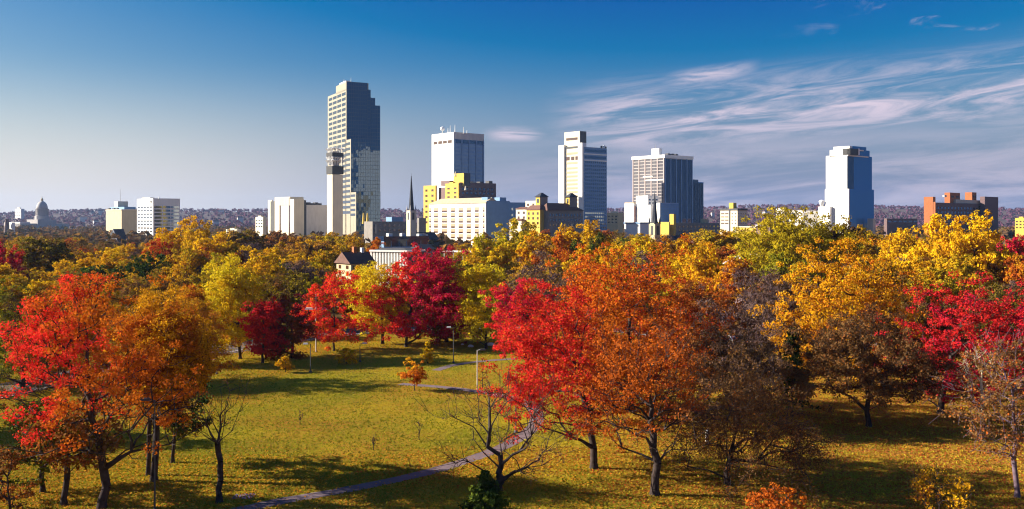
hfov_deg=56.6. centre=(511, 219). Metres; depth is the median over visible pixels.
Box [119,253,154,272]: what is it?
woodland tree
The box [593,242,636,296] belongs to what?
woodland tree
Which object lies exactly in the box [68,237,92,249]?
woodland tree
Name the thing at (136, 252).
woodland tree
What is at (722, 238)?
woodland tree
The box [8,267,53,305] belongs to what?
woodland tree
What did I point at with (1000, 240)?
woodland tree
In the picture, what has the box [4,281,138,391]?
tree
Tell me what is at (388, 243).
window
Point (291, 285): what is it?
woodland tree
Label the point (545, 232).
woodland tree
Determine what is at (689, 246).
woodland tree
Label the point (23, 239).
woodland tree
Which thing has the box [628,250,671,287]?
woodland tree
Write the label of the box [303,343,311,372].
street lamp
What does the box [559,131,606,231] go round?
slotted tower
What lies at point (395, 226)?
stone school
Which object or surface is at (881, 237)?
woodland tree
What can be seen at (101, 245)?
woodland tree
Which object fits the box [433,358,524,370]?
side path
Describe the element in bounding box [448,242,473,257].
woodland tree
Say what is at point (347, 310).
woodland tree
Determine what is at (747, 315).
bare tree
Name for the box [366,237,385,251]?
woodland tree
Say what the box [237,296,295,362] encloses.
crimson tree
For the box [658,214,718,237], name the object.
long brick school
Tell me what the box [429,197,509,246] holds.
ribbed block
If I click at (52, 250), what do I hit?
woodland tree
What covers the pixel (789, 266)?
tree
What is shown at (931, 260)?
woodland tree
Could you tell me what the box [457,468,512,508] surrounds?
juniper bush
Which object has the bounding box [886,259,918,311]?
woodland tree
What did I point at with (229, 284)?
yellow tree
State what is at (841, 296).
woodland tree
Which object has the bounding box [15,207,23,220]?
hospital
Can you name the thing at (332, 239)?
woodland tree
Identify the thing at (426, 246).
grey gabled hall
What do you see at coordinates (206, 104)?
sky
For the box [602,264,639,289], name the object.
woodland tree
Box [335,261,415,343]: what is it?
yellow tree
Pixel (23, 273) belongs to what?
woodland tree
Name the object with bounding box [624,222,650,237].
blue roofed shop
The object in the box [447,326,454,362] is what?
street lamp
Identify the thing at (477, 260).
woodland tree
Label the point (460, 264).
woodland tree
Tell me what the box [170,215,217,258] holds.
woodland tree
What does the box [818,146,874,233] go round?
stepped white tower
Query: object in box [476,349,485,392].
street lamp
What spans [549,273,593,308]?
woodland tree
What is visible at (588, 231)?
woodland tree
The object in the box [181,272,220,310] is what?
woodland tree
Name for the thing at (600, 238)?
woodland tree
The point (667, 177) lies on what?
pinstriped tower
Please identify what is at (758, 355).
brown oak
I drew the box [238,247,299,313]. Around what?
woodland tree
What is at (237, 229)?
office
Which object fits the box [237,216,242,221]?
hill house
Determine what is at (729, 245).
woodland tree
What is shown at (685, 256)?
woodland tree
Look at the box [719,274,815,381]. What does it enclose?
bare tree
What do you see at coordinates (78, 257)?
woodland tree
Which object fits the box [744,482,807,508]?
red bush
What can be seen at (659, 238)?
woodland tree
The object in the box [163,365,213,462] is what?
maple tree
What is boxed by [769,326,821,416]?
conifer tree
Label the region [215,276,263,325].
woodland tree
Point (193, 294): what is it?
orange tree
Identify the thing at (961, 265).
woodland tree
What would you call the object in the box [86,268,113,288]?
woodland tree
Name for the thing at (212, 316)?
orange tree
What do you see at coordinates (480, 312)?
yellow tree
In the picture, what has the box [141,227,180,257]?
woodland tree
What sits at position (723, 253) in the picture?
woodland tree
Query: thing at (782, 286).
dark tree
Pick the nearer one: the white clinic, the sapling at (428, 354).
the sapling at (428, 354)
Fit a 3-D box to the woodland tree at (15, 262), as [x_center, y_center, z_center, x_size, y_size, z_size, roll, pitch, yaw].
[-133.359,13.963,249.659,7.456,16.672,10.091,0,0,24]
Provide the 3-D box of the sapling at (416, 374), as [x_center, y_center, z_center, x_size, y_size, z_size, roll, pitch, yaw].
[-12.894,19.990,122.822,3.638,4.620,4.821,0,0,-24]
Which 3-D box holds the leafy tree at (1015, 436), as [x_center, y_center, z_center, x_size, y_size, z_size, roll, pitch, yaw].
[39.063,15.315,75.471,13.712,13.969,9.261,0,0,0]
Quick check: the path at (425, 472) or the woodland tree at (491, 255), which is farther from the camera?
the woodland tree at (491, 255)
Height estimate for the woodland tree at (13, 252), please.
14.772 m
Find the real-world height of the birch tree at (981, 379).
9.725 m
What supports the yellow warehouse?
on the ground at (344, 397)
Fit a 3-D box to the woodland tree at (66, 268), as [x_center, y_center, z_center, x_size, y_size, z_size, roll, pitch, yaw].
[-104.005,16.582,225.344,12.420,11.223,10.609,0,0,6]
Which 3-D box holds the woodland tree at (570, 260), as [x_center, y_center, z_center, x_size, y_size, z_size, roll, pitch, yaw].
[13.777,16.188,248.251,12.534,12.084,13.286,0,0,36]
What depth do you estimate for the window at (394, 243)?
524.61 m
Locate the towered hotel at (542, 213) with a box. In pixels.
[508,193,583,239]
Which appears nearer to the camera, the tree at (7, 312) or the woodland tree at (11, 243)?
the tree at (7, 312)
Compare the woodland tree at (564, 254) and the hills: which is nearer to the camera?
the woodland tree at (564, 254)
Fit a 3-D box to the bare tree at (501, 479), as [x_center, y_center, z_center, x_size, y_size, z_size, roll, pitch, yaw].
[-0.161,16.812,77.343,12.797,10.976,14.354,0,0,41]
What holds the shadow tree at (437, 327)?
on the ground at (344, 397)
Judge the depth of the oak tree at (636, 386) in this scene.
75.24 m
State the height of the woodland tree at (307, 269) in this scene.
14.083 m
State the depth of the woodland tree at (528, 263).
226.15 m
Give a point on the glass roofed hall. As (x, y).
(121, 233)
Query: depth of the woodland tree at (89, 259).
253.34 m
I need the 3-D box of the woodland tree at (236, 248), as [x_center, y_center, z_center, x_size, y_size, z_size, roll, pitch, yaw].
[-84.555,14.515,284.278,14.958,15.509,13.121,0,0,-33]
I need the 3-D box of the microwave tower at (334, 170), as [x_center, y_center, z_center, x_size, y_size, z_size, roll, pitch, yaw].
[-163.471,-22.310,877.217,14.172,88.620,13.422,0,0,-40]
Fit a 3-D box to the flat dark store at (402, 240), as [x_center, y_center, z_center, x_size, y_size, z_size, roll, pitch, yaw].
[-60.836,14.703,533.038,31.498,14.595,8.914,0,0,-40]
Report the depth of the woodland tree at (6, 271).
207.44 m
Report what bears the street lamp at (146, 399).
on the ground at (344, 397)
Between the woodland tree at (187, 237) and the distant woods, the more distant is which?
the distant woods
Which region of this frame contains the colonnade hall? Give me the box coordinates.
[369,248,425,286]
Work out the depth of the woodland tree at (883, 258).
250.17 m
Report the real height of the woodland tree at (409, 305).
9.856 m
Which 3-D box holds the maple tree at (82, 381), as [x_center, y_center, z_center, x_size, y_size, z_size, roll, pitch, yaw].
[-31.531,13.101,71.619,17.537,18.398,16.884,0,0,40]
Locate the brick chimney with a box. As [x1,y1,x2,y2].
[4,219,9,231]
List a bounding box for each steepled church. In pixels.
[406,176,438,246]
[649,190,679,244]
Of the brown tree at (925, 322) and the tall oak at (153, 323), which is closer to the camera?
the tall oak at (153, 323)
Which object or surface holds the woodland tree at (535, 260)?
on the ground at (344, 397)
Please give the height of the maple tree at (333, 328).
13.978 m
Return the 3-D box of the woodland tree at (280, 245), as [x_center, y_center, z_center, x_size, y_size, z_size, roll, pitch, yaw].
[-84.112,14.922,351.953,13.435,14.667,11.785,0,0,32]
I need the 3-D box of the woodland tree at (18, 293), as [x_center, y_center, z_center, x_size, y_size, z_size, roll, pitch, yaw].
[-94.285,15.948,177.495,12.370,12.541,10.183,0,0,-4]
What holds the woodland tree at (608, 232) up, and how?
on the ground at (344, 397)
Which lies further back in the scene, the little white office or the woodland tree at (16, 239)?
the little white office
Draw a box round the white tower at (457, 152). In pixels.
[432,126,483,199]
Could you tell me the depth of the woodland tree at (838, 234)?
238.66 m
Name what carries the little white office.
on the ground at (344, 397)
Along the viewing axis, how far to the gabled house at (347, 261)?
234.87 m
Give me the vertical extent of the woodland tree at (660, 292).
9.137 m
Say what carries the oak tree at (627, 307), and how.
on the ground at (344, 397)
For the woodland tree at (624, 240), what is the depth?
411.02 m
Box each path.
[231,383,543,508]
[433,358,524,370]
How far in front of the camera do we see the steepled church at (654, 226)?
479.00 m
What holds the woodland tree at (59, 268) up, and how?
on the ground at (344, 397)
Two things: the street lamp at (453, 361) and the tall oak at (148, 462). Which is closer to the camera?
the tall oak at (148, 462)
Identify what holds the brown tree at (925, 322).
on the ground at (344, 397)
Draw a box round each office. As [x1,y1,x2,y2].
[105,189,136,233]
[137,197,179,235]
[226,228,240,233]
[255,216,265,235]
[720,203,747,233]
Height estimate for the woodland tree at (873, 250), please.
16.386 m
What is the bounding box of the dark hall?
[884,219,916,235]
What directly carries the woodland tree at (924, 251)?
on the ground at (344, 397)
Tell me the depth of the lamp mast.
157.94 m
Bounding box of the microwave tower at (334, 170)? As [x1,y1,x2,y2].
[325,148,344,237]
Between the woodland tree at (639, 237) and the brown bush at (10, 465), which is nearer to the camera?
the brown bush at (10, 465)
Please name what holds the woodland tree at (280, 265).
on the ground at (344, 397)
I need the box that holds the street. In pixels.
[0,323,876,395]
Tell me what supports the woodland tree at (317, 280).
on the ground at (344, 397)
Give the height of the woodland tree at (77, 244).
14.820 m
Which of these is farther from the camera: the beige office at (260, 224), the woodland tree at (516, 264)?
the beige office at (260, 224)
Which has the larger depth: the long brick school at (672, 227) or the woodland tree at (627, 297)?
the long brick school at (672, 227)
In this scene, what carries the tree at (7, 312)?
on the ground at (344, 397)
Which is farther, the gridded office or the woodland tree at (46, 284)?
the gridded office
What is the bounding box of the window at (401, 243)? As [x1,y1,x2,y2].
[399,241,405,245]
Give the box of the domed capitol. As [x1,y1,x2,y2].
[15,198,68,229]
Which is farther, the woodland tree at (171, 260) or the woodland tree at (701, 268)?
the woodland tree at (171, 260)
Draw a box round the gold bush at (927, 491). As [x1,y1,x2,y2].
[903,464,977,508]
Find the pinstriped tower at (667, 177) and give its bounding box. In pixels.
[632,144,693,222]
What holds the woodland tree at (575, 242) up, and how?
on the ground at (344, 397)
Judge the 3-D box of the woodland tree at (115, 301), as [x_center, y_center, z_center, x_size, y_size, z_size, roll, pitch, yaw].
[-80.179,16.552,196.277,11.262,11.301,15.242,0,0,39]
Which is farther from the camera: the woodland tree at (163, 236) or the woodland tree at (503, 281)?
the woodland tree at (163, 236)
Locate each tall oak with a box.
[98,314,211,475]
[100,285,240,481]
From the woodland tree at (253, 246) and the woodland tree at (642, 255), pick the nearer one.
the woodland tree at (642, 255)
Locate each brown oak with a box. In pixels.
[681,321,801,427]
[774,297,969,427]
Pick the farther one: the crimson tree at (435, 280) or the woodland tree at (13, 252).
the woodland tree at (13, 252)
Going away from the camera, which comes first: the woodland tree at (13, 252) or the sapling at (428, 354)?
the sapling at (428, 354)
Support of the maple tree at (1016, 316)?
on the ground at (344, 397)
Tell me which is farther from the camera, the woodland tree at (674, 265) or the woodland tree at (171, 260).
the woodland tree at (171, 260)
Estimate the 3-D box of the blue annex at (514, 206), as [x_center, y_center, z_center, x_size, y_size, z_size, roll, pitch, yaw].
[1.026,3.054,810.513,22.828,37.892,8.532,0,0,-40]
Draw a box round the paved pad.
[231,493,255,498]
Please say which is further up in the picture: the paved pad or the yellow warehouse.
the yellow warehouse
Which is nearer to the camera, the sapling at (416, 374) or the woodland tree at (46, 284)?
the sapling at (416, 374)
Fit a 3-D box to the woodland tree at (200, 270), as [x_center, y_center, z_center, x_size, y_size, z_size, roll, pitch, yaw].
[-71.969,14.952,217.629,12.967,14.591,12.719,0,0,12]
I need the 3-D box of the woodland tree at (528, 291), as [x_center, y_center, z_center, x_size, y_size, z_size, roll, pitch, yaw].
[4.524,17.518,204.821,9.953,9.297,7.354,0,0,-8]
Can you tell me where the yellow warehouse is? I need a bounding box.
[736,226,755,238]
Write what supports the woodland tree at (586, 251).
on the ground at (344, 397)
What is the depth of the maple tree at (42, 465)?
74.78 m
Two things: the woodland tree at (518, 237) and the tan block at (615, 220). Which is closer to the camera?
the woodland tree at (518, 237)
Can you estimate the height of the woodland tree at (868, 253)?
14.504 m
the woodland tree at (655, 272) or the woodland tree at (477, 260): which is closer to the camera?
the woodland tree at (655, 272)
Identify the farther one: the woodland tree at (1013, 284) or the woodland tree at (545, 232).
the woodland tree at (545, 232)
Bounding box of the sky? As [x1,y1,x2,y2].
[0,0,1023,214]
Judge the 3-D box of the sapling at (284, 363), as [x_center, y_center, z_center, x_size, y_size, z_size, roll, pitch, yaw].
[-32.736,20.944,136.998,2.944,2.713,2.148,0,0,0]
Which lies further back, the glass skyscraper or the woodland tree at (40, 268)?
the glass skyscraper
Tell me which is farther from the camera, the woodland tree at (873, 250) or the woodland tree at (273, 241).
the woodland tree at (273, 241)
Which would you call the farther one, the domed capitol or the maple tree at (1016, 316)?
the domed capitol
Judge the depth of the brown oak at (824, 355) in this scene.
98.80 m
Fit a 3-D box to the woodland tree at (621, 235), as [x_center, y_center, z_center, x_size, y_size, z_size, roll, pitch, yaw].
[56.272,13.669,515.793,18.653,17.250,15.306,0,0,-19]
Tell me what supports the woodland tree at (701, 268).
on the ground at (344, 397)
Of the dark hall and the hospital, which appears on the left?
the hospital
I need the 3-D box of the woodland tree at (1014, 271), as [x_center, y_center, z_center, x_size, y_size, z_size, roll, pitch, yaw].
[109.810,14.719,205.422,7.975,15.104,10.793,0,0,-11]
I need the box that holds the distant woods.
[0,203,1023,228]
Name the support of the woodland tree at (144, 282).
on the ground at (344, 397)
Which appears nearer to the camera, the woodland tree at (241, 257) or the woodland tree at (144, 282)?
the woodland tree at (144, 282)
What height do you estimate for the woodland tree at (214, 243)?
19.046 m
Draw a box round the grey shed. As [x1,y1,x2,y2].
[756,225,775,234]
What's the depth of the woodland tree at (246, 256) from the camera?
245.96 m
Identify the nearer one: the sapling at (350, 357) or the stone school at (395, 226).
the sapling at (350, 357)
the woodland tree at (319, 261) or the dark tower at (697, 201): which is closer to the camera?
the woodland tree at (319, 261)
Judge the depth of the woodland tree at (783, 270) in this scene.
189.45 m
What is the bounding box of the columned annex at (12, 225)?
[4,222,14,233]
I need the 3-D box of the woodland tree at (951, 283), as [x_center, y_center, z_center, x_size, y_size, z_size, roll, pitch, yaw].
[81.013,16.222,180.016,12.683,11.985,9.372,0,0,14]
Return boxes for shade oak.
[729,205,879,298]
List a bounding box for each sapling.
[275,356,294,372]
[333,348,357,363]
[396,356,427,390]
[420,341,438,363]
[476,357,489,387]
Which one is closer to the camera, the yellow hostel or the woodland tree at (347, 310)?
the woodland tree at (347, 310)
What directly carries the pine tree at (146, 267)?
on the ground at (344, 397)
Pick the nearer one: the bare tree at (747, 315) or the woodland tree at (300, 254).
the bare tree at (747, 315)
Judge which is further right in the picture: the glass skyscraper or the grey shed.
the grey shed
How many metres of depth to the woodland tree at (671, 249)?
299.77 m
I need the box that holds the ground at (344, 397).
[0,229,1023,508]
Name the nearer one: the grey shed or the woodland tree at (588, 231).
the woodland tree at (588, 231)
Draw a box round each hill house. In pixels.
[80,216,86,221]
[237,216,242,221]
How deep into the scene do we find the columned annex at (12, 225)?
1502.30 m
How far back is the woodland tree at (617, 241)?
435.91 m
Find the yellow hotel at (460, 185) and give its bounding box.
[423,171,495,231]
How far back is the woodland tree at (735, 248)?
222.43 m
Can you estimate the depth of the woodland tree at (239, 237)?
377.16 m
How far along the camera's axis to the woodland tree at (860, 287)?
174.50 m
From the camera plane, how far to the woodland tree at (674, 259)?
240.47 m
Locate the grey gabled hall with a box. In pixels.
[411,244,435,257]
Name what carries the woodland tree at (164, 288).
on the ground at (344, 397)
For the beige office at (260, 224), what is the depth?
954.35 m
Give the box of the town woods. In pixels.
[0,224,1023,253]
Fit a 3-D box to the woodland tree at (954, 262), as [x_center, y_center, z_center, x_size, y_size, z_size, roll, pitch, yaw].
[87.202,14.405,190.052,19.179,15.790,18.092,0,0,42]
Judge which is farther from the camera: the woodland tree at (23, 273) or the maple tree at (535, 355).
the woodland tree at (23, 273)
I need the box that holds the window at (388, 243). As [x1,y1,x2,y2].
[384,241,390,246]
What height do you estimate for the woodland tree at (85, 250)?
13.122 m
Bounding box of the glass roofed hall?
[110,229,127,241]
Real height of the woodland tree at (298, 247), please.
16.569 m
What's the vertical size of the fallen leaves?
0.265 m
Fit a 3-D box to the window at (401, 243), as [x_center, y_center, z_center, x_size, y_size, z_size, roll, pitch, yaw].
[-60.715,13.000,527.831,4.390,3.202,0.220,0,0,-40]
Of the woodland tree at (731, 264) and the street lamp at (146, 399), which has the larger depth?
the woodland tree at (731, 264)
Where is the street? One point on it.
(31, 391)
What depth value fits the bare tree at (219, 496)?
73.89 m
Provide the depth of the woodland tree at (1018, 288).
186.47 m
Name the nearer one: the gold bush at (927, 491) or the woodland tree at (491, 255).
the gold bush at (927, 491)
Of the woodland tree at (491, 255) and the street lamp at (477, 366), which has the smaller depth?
the street lamp at (477, 366)
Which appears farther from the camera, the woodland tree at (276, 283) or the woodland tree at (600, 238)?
the woodland tree at (600, 238)
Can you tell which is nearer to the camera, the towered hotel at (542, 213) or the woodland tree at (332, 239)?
the woodland tree at (332, 239)
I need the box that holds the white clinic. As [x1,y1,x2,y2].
[624,196,678,222]
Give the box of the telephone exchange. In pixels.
[268,197,326,236]
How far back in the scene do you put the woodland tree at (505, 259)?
259.27 m
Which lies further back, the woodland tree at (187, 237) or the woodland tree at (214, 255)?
the woodland tree at (187, 237)
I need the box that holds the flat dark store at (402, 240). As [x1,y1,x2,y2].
[375,233,428,247]
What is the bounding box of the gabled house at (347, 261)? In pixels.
[334,247,375,280]
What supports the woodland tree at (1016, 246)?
on the ground at (344, 397)
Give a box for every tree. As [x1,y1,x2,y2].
[0,242,25,270]
[0,262,29,318]
[0,271,209,508]
[0,272,34,335]
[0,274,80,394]
[0,397,88,492]
[3,236,32,256]
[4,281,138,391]
[5,240,16,254]
[5,244,24,259]
[5,250,50,279]
[6,262,29,285]
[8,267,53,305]
[9,236,73,276]
[12,236,22,242]
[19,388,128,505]
[22,279,64,315]
[43,259,83,282]
[48,268,108,313]
[52,266,79,283]
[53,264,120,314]
[57,250,101,271]
[64,238,81,252]
[65,241,96,253]
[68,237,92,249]
[73,247,133,269]
[78,248,98,266]
[83,240,114,251]
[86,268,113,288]
[88,273,153,319]
[91,250,127,272]
[96,246,138,259]
[99,275,240,390]
[109,259,149,277]
[111,243,140,256]
[111,269,188,315]
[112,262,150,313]
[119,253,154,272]
[126,248,140,262]
[128,251,172,294]
[136,242,146,250]
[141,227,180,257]
[141,237,177,264]
[142,263,173,296]
[151,254,180,273]
[158,248,178,263]
[159,247,209,303]
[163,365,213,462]
[165,283,222,344]
[169,254,215,282]
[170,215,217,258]
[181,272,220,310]
[181,375,255,503]
[186,246,209,257]
[187,231,251,262]
[199,252,277,358]
[205,252,226,293]
[212,252,246,268]
[215,243,247,262]
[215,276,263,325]
[217,228,268,254]
[235,254,278,266]
[235,262,262,291]
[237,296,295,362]
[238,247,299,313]
[239,241,264,260]
[253,272,294,315]
[254,292,317,360]
[258,247,306,264]
[264,230,301,248]
[267,262,295,296]
[271,269,329,320]
[274,241,287,258]
[279,254,314,278]
[280,237,335,269]
[282,258,327,302]
[289,270,383,350]
[294,249,338,293]
[299,276,331,321]
[305,231,346,255]
[324,275,363,326]
[325,233,365,264]
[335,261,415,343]
[337,265,368,313]
[363,242,482,346]
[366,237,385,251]
[395,281,435,317]
[415,358,584,491]
[416,254,473,345]
[428,252,478,286]
[440,250,461,266]
[444,256,515,348]
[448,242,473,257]
[458,232,517,283]
[463,255,493,285]
[475,267,517,302]
[476,285,657,469]
[477,277,560,405]
[483,217,543,260]
[489,256,521,286]
[498,240,734,421]
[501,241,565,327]
[507,261,539,295]
[508,243,536,267]
[512,230,560,270]
[512,282,554,315]
[528,254,549,278]
[533,257,566,312]
[533,301,745,495]
[539,229,550,236]
[544,232,575,262]
[546,258,588,284]
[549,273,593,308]
[554,263,604,309]
[559,219,614,248]
[559,246,600,282]
[564,239,591,271]
[588,232,610,257]
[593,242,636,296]
[599,229,614,246]
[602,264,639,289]
[606,282,641,320]
[610,230,631,240]
[610,236,629,250]
[619,233,651,249]
[619,235,646,244]
[620,236,665,273]
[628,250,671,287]
[632,264,659,305]
[638,282,681,318]
[644,349,846,508]
[648,253,695,278]
[649,277,754,358]
[653,233,699,259]
[653,234,675,246]
[653,259,690,310]
[665,251,705,261]
[672,241,725,317]
[675,261,806,369]
[686,241,718,258]
[689,228,744,251]
[702,256,761,333]
[707,243,736,258]
[716,245,738,262]
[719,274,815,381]
[723,254,844,317]
[732,266,844,358]
[734,242,806,286]
[746,236,948,387]
[757,252,824,311]
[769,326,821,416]
[805,220,862,303]
[829,284,877,319]
[843,256,902,336]
[854,224,881,256]
[854,251,876,262]
[863,254,893,267]
[864,240,891,256]
[869,234,885,241]
[873,270,1023,413]
[877,227,927,262]
[880,270,922,317]
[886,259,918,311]
[886,299,976,373]
[893,213,971,277]
[898,253,997,309]
[905,274,974,315]
[919,256,945,281]
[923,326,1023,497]
[929,209,1020,289]
[942,262,991,308]
[948,343,1006,433]
[957,275,1023,371]
[975,261,1007,294]
[986,237,1004,249]
[996,233,1023,264]
[996,253,1023,289]
[1002,281,1016,309]
[1011,280,1023,299]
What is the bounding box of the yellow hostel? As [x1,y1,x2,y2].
[1015,217,1023,236]
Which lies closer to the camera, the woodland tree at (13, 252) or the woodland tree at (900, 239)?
the woodland tree at (900, 239)
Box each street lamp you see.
[140,398,156,508]
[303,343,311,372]
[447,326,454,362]
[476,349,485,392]
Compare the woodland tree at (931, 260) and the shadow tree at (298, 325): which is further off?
the woodland tree at (931, 260)
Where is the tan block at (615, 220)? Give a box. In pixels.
[607,211,622,235]
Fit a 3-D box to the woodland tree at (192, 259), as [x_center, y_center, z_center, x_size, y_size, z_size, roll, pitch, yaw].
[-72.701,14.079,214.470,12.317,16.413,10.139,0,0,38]
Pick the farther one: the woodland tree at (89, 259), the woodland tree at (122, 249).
the woodland tree at (122, 249)
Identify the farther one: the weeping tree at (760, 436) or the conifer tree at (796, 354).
the conifer tree at (796, 354)
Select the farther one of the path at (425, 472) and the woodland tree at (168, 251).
the woodland tree at (168, 251)
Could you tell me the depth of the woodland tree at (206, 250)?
257.06 m
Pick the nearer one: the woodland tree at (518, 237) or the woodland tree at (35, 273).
the woodland tree at (35, 273)
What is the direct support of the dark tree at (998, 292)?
on the ground at (344, 397)
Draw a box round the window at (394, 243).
[392,241,398,246]
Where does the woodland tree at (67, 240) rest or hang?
on the ground at (344, 397)
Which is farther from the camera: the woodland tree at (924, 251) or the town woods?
the town woods
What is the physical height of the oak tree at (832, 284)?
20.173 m
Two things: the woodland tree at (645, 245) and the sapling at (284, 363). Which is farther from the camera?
the woodland tree at (645, 245)
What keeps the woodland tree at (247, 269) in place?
on the ground at (344, 397)
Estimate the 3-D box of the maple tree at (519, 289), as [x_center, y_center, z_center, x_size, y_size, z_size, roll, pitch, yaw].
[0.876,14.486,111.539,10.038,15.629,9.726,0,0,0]
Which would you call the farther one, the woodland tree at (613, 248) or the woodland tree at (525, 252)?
the woodland tree at (525, 252)
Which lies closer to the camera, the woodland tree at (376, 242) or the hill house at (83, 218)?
the woodland tree at (376, 242)
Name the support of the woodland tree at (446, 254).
on the ground at (344, 397)
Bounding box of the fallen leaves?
[0,322,1023,508]
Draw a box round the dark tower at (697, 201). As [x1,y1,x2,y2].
[693,179,703,222]
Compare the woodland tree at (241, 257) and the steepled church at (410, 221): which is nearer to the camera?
the woodland tree at (241, 257)
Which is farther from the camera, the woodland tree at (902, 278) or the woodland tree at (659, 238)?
the woodland tree at (659, 238)
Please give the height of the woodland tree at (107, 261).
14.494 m
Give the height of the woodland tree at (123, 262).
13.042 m
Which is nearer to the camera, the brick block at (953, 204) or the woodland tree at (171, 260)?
the woodland tree at (171, 260)
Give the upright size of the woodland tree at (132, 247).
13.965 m
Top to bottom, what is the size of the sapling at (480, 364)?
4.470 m
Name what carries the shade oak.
on the ground at (344, 397)
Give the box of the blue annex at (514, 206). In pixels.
[510,202,524,218]
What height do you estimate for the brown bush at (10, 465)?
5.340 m
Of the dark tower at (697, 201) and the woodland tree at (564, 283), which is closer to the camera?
the woodland tree at (564, 283)
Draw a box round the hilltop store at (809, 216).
[776,209,817,228]
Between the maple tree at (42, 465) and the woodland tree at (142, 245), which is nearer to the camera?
the maple tree at (42, 465)
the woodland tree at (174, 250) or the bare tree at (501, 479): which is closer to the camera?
the bare tree at (501, 479)
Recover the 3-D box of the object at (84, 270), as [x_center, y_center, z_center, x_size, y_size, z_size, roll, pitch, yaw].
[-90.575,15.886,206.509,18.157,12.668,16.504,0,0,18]
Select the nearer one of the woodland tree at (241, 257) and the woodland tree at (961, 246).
the woodland tree at (961, 246)
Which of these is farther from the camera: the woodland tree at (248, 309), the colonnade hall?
the colonnade hall
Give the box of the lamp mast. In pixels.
[305,298,326,351]
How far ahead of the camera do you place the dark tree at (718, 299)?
140.55 m
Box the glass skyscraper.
[328,81,379,237]
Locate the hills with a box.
[1,207,1023,228]
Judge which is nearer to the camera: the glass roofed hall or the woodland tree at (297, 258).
the woodland tree at (297, 258)
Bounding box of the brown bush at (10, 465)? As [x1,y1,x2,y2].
[0,447,36,508]
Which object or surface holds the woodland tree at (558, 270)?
on the ground at (344, 397)
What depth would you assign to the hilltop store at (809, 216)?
1009.00 m
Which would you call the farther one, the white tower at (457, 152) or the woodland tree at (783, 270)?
the white tower at (457, 152)
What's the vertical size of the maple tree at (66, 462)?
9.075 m
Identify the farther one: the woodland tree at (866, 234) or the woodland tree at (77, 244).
the woodland tree at (77, 244)
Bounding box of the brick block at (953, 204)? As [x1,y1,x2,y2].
[924,192,997,235]
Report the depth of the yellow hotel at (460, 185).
825.00 m
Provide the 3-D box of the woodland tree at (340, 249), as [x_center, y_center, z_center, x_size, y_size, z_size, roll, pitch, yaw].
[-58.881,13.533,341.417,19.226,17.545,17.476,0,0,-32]
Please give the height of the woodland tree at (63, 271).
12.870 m
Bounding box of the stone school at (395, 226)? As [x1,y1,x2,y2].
[362,213,425,242]
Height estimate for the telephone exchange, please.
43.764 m
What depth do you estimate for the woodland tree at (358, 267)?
201.68 m
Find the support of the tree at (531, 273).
on the ground at (344, 397)
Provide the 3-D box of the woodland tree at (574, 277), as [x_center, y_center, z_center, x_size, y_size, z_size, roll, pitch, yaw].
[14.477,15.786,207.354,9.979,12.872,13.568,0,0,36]
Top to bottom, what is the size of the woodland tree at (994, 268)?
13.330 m
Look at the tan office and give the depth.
1160.56 m

